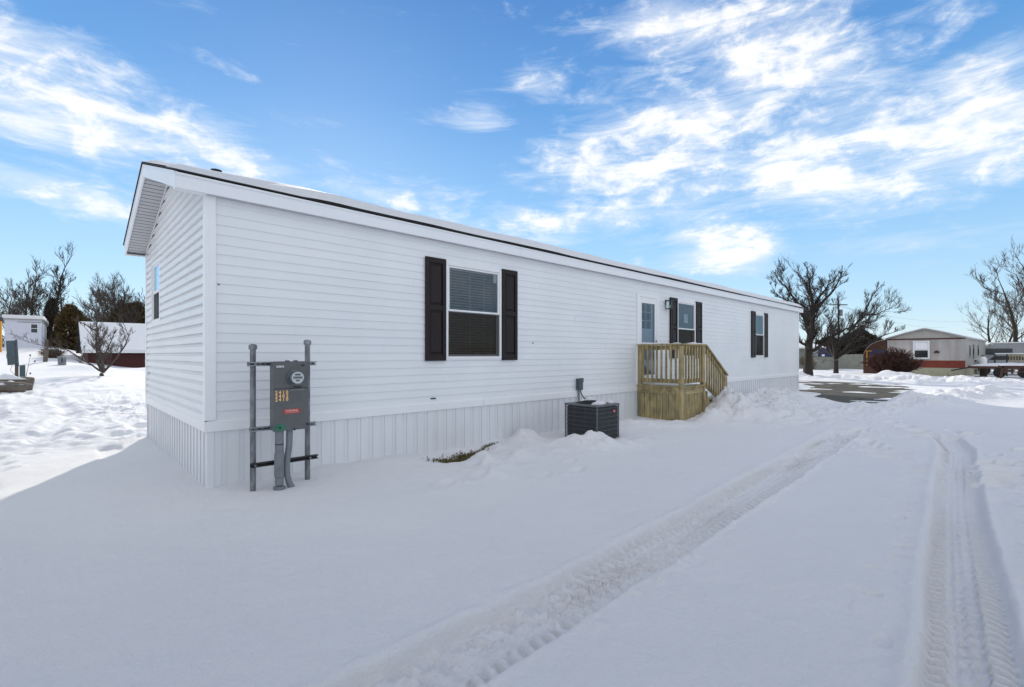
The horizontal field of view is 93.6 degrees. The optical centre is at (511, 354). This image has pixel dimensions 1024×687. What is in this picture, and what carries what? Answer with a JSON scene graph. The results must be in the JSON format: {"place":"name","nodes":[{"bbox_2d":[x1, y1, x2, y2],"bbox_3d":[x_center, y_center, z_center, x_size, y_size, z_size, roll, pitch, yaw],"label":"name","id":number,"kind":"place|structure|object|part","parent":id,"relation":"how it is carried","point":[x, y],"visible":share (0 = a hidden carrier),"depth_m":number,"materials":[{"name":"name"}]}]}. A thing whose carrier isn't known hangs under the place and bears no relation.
{"place":"outdoors","nodes":[
{"label":"outdoors","id":0,"kind":"place"},
{"bbox_2d":[426,443,502,462],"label":"grass","id":1,"kind":"structure","parent":0,"point":[460,458],"depth_m":6.63,"materials":[{"name":"plant"}]},
{"bbox_2d":[0,347,1023,686],"bbox_3d":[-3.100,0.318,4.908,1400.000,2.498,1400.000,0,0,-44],"label":"snow ground","id":2,"kind":"structure","parent":0,"point":[760,537],"depth_m":3.38,"materials":[{"name":"white snow"}]},
{"bbox_2d":[0,317,2,351],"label":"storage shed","id":3,"kind":"structure","parent":2,"relation":"on","point":[1,319],"depth_m":32.74,"materials":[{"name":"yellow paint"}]},
{"bbox_2d":[0,381,26,391],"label":"log","id":4,"kind":"object","parent":2,"relation":"on","point":[7,386],"visible":1,"depth_m":14.23,"materials":[{"name":"wood"}]},
{"bbox_2d":[0,374,34,385],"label":"log","id":5,"kind":"object","parent":4,"relation":"on","point":[14,378],"visible":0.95,"depth_m":15.71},
{"bbox_2d":[6,339,24,376],"bbox_3d":[-18.062,0.321,17.485,0.493,1.755,0.270,0,0,-44],"label":"meter pedestal","id":6,"kind":"object","parent":2,"relation":"on","point":[12,350],"visible":0.8,"depth_m":17.41,"materials":[{"name":"grey metal"}]},
{"bbox_2d":[0,278,42,336],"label":"bare tree","id":7,"kind":"object","parent":2,"relation":"on","point":[1,293],"visible":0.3,"depth_m":60.55,"materials":[{"name":"brown plant"}]},
{"bbox_2d":[10,381,32,390],"bbox_3d":[-15.761,1.013,14.835,0.373,0.420,1.372,0,0,40],"label":"log","id":8,"kind":"object","parent":2,"relation":"on","point":[29,386],"visible":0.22,"depth_m":15.21,"materials":[{"name":"wood"}]},
{"bbox_2d":[10,354,35,375],"bbox_3d":[-17.794,0.493,17.484,0.666,1.023,0.060,0,0,-44],"label":"dry weed","id":9,"kind":"object","parent":2,"relation":"on","point":[27,368],"visible":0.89,"depth_m":17.56,"materials":[{"name":"plant"}]},
{"bbox_2d":[2,314,51,347],"bbox_3d":[-41.155,-1.651,41.107,2.780,2.996,9.320,0,0,-42],"label":"mobile home","id":10,"kind":"object","parent":2,"relation":"on","point":[33,327],"visible":0.85,"depth_m":37.72,"materials":[{"name":"white plastic"}]},
{"bbox_2d":[30,324,37,332],"bbox_3d":[-37.824,-2.078,38.025,0.430,0.730,0.038,0,0,-42],"label":"window","id":11,"kind":"structure","parent":10,"relation":"in","point":[33,327],"depth_m":38.01,"materials":[{"name":"white plastic"}]},
{"bbox_2d":[0,269,55,315],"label":"bare tree","id":12,"kind":"object","parent":2,"relation":"on","point":[20,289],"visible":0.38,"depth_m":58.18,"materials":[{"name":"brown plant"}]},
{"bbox_2d":[0,256,59,314],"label":"bare tree","id":13,"kind":"object","parent":2,"relation":"on","point":[29,298],"visible":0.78,"depth_m":51.06,"materials":[{"name":"brown plant"}]},
{"bbox_2d":[41,342,48,361],"bbox_3d":[-26.220,-0.126,26.972,0.320,1.453,0.200,0,0,-44],"label":"wooden post","id":14,"kind":"object","parent":2,"relation":"on","point":[45,354],"visible":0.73,"depth_m":26.93,"materials":[{"name":"wood"}]},
{"bbox_2d":[21,241,76,347],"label":"bare tree","id":15,"kind":"object","parent":2,"relation":"on","point":[56,303],"visible":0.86,"depth_m":49.27,"materials":[{"name":"brown plant"}]},
{"bbox_2d":[43,298,59,346],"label":"evergreen tree","id":16,"kind":"object","parent":2,"relation":"on","point":[47,332],"visible":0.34,"depth_m":49.57,"materials":[{"name":"green plant"}]},
{"bbox_2d":[38,346,67,357],"bbox_3d":[-28.699,-0.156,29.984,1.502,0.896,1.720,0,0,-44],"label":"shrub","id":17,"kind":"object","parent":2,"relation":"on","point":[53,354],"visible":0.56,"depth_m":29.89,"materials":[{"name":"brown plant"}]},
{"bbox_2d":[48,268,73,333],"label":"bare tree","id":18,"kind":"object","parent":2,"relation":"on","point":[60,298],"visible":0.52,"depth_m":46.38,"materials":[{"name":"brown plant"}]},
{"bbox_2d":[58,357,65,364],"bbox_3d":[-24.438,0.430,26.086,0.340,0.660,0.262,0,0,-44],"label":"utility cabinet","id":19,"kind":"object","parent":2,"relation":"on","point":[61,360],"visible":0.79,"depth_m":26.00,"materials":[{"name":"metal"}]},
{"bbox_2d":[48,303,87,350],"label":"cedar tree","id":20,"kind":"object","parent":2,"relation":"on","point":[64,319],"visible":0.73,"depth_m":42.43,"materials":[{"name":"green plant"}]},
{"bbox_2d":[7,285,135,375],"bbox_3d":[-18.985,-1.067,21.250,3.693,4.642,3.043,0,0,-21],"label":"bare tree","id":21,"kind":"object","parent":2,"relation":"on","point":[99,356],"visible":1,"depth_m":21.31,"materials":[{"name":"brown plant"}]},
{"bbox_2d":[76,291,132,321],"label":"bare tree","id":22,"kind":"object","parent":2,"relation":"on","point":[86,316],"visible":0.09,"depth_m":54.87,"materials":[{"name":"brown plant"}]},
{"bbox_2d":[74,271,135,321],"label":"bare tree","id":23,"kind":"object","parent":2,"relation":"on","point":[108,286],"visible":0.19,"depth_m":53.55,"materials":[{"name":"brown plant"}]},
{"bbox_2d":[76,321,144,367],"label":"house","id":24,"kind":"structure","parent":2,"relation":"on","point":[132,354],"depth_m":31.46,"materials":[{"name":"white"}]},
{"bbox_2d":[87,271,144,323],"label":"bare tree","id":25,"kind":"object","parent":2,"relation":"on","point":[105,295],"visible":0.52,"depth_m":48.15,"materials":[{"name":"brown plant"}]},
{"bbox_2d":[100,287,144,322],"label":"bare tree","id":26,"kind":"object","parent":2,"relation":"on","point":[128,320],"visible":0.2,"depth_m":43.31,"materials":[{"name":"brown plant"}]},
{"bbox_2d":[107,301,144,323],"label":"evergreen tree","id":27,"kind":"object","parent":2,"relation":"on","point":[140,308],"visible":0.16,"depth_m":49.09,"materials":[{"name":"green plant"}]},
{"bbox_2d":[247,340,317,490],"bbox_3d":[-2.310,0.749,4.921,0.690,1.824,0.313,0,0,-44],"label":"electric meter stand","id":28,"kind":"object","parent":2,"relation":"on","point":[289,397],"visible":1,"depth_m":4.84,"materials":[{"name":"metal"}]},
{"bbox_2d":[123,160,803,488],"bbox_3d":[2.581,-0.457,13.033,20.090,4.335,4.776,0,0,-44],"label":"manufactured home","id":29,"kind":"object","parent":2,"relation":"on","point":[424,334],"visible":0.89,"depth_m":6.53,"materials":[{"name":"white plastic"}]},
{"bbox_2d":[152,256,161,322],"bbox_3d":[-5.325,-0.949,7.249,0.090,0.960,0.760,0,0,-44],"label":"window","id":30,"kind":"structure","parent":29,"relation":"in","point":[155,266],"depth_m":7.32,"materials":[{"name":"white plastic"}]},
{"bbox_2d":[446,261,501,359],"bbox_3d":[-0.614,-0.639,7.364,1.120,1.440,0.165,0,0,-44],"label":"window","id":31,"kind":"structure","parent":29,"relation":"in","point":[470,335],"depth_m":7.33,"materials":[{"name":"white plastic"}]},
{"bbox_2d":[636,293,658,383],"bbox_3d":[3.042,-0.349,10.797,0.920,2.000,0.141,0,0,-44],"label":"door","id":32,"kind":"structure","parent":29,"relation":"in","point":[651,335],"depth_m":10.86,"materials":[{"name":"white plastic"}]},
{"bbox_2d":[678,300,695,357],"bbox_3d":[4.356,-0.634,12.079,1.000,1.430,0.090,0,0,-44],"label":"window","id":33,"kind":"structure","parent":29,"relation":"in","point":[685,335],"depth_m":12.13,"materials":[{"name":"white plastic"}]},
{"bbox_2d":[756,313,763,356],"bbox_3d":[7.960,-0.634,15.587,0.810,1.430,0.165,0,0,-44],"label":"window","id":34,"kind":"structure","parent":29,"relation":"in","point":[759,337],"depth_m":15.68,"materials":[{"name":"white plastic"}]},
{"bbox_2d":[2,328,1023,346],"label":"distant woods","id":35,"kind":"object","parent":2,"relation":"on","point":[799,337],"visible":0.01,"depth_m":80.41,"materials":[{"name":"brown plant"}]},
{"bbox_2d":[637,342,728,420],"bbox_3d":[3.889,0.693,10.834,2.240,1.937,1.060,0,0,-44],"label":"wooden porch","id":36,"kind":"object","parent":2,"relation":"on","point":[680,398],"visible":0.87,"depth_m":10.14,"materials":[{"name":"brown wood"}]},
{"bbox_2d":[799,340,825,368],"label":"house","id":37,"kind":"structure","parent":2,"relation":"on","point":[801,349],"depth_m":47.25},
{"bbox_2d":[799,355,828,366],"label":"shrub","id":38,"kind":"object","parent":2,"relation":"on","point":[801,362],"visible":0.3,"depth_m":43.89,"materials":[{"name":"grey plant"}]},
{"bbox_2d":[767,255,875,375],"bbox_3d":[17.260,-2.311,27.859,6.102,7.367,4.622,0,0,-8],"label":"bare tree","id":39,"kind":"object","parent":2,"relation":"on","point":[809,315],"visible":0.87,"depth_m":27.36,"materials":[{"name":"brown plant"}]},
{"bbox_2d":[812,348,832,369],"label":"tarped shed","id":40,"kind":"structure","parent":2,"relation":"on","point":[820,364],"depth_m":43.00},
{"bbox_2d":[829,301,847,337],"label":"utility pole","id":41,"kind":"object","parent":2,"relation":"on","point":[841,312],"visible":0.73,"depth_m":59.92,"materials":[{"name":"brown wood"}]},
{"bbox_2d":[830,354,862,368],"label":"wooden fence","id":42,"kind":"object","parent":2,"relation":"on","point":[850,361],"visible":0.24,"depth_m":46.00,"materials":[{"name":"grey wood"}]},
{"bbox_2d":[827,332,870,354],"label":"evergreen tree","id":43,"kind":"object","parent":2,"relation":"on","point":[860,351],"visible":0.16,"depth_m":50.91,"materials":[{"name":"green plant"}]},
{"bbox_2d":[799,281,911,372],"bbox_3d":[25.007,-1.777,35.094,5.747,6.844,5.545,0,0,-5],"label":"bare tree","id":44,"kind":"object","parent":2,"relation":"on","point":[836,353],"visible":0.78,"depth_m":34.29,"materials":[{"name":"brown plant"}]},
{"bbox_2d":[855,330,883,340],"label":"evergreen tree","id":45,"kind":"object","parent":2,"relation":"on","point":[869,335],"visible":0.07,"depth_m":55.25,"materials":[{"name":"green plant"}]},
{"bbox_2d":[861,345,924,372],"bbox_3d":[22.973,0.436,29.003,3.077,2.051,3.188,0,0,-44],"label":"shrub","id":46,"kind":"object","parent":2,"relation":"on","point":[895,360],"visible":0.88,"depth_m":28.45,"materials":[{"name":"brown plant"}]},
{"bbox_2d":[863,328,986,375],"bbox_3d":[31.837,-0.131,36.696,13.200,3.312,5.450,0,0,-41],"label":"mobile home","id":47,"kind":"object","parent":2,"relation":"on","point":[941,353],"visible":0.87,"depth_m":31.81,"materials":[{"name":"beige metal"}]},
{"bbox_2d":[913,341,929,358],"bbox_3d":[27.328,-0.325,32.066,0.050,1.200,0.860,0,0,-41],"label":"window","id":48,"kind":"structure","parent":47,"relation":"in","point":[921,348],"depth_m":32.06,"materials":[{"name":"white plastic"}]},
{"bbox_2d":[979,355,986,375],"bbox_3d":[30.590,0.741,31.200,0.380,1.460,0.380,0,0,-44],"label":"gas cylinder","id":49,"kind":"object","parent":2,"relation":"on","point":[982,359],"visible":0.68,"depth_m":31.09,"materials":[{"name":"white metal"}]},
{"bbox_2d":[979,368,987,375],"bbox_3d":[29.936,1.071,30.500,0.440,0.780,0.429,0,0,-44],"label":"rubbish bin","id":50,"kind":"object","parent":2,"relation":"on","point":[983,372],"visible":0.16,"depth_m":30.37,"materials":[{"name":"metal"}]},
{"bbox_2d":[954,296,1019,345],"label":"bare tree","id":51,"kind":"object","parent":2,"relation":"on","point":[988,329],"visible":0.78,"depth_m":61.70,"materials":[{"name":"brown plant"}]},
{"bbox_2d":[951,362,1023,377],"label":"flatbed trailer","id":52,"kind":"object","parent":2,"relation":"on","point":[997,370],"visible":0.82,"depth_m":28.41,"materials":[{"name":"black metal"}]},
{"bbox_2d":[964,249,1023,341],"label":"bare tree","id":53,"kind":"object","parent":2,"relation":"on","point":[1007,304],"visible":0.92,"depth_m":44.85,"materials":[{"name":"brown plant"}]},
{"bbox_2d":[974,353,1023,373],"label":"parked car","id":54,"kind":"object","parent":2,"relation":"on","point":[1000,357],"visible":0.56,"depth_m":32.76,"materials":[{"name":"metal"}]},
{"label":"window","id":55,"kind":"part","parent":54,"relation":"part of","materials":[{"name":"black glass"}]},
{"bbox_2d":[985,342,1023,370],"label":"camper","id":56,"kind":"object","parent":2,"relation":"on","point":[1004,347],"visible":0.33,"depth_m":38.33,"materials":[{"name":"white metal"}]},
{"bbox_2d":[985,348,1012,354],"bbox_3d":[38.985,-0.248,38.528,1.620,0.500,0.017,0,0,42],"label":"window","id":57,"kind":"structure","parent":56,"relation":"in","point":[1009,350],"depth_m":38.54,"materials":[{"name":"grey glass"}]},
{"bbox_2d":[993,296,1023,341],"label":"bare tree","id":58,"kind":"object","parent":2,"relation":"on","point":[1004,332],"visible":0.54,"depth_m":59.85,"materials":[{"name":"brown plant"}]},
{"bbox_2d":[994,238,1023,311],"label":"bare tree","id":59,"kind":"object","parent":2,"relation":"on","point":[1022,286],"visible":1,"depth_m":36.32,"materials":[{"name":"brown plant"}]},
{"bbox_2d":[994,354,1023,375],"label":"wooden railing","id":60,"kind":"object","parent":2,"relation":"on","point":[1009,359],"visible":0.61,"depth_m":30.89,"materials":[{"name":"wood"}]},
{"bbox_2d":[998,364,1023,377],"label":"sawhorse table","id":61,"kind":"object","parent":2,"relation":"on","point":[1005,371],"visible":0.94,"depth_m":26.50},
{"bbox_3d":[1.363,1.444,7.968,0.920,0.075,0.840,0,0,-44],"label":"equipment pad","id":62,"kind":"object","parent":2,"relation":"on","visible":0},
{"bbox_2d":[565,397,619,438],"bbox_3d":[1.320,1.057,7.926,0.624,0.688,0.666,0,0,-44],"label":"air conditioner","id":63,"kind":"object","parent":62,"relation":"on","point":[587,414],"visible":0.88,"depth_m":7.73,"materials":[{"name":"metal"}]},
{"bbox_2d":[0,0,1023,345],"label":"sky","id":64,"kind":"structure","parent":0,"point":[711,141],"materials":[{"name":"blue"}]},
{"bbox_2d":[799,387,900,402],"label":"driveway","id":65,"kind":"structure","parent":0,"point":[845,395],"depth_m":17.32,"materials":[{"name":"grey asphalt"}]},
{"bbox_2d":[799,381,913,389],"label":"road","id":66,"kind":"structure","parent":0,"point":[844,385],"depth_m":22.34,"materials":[{"name":"grey asphalt"}]}
]}

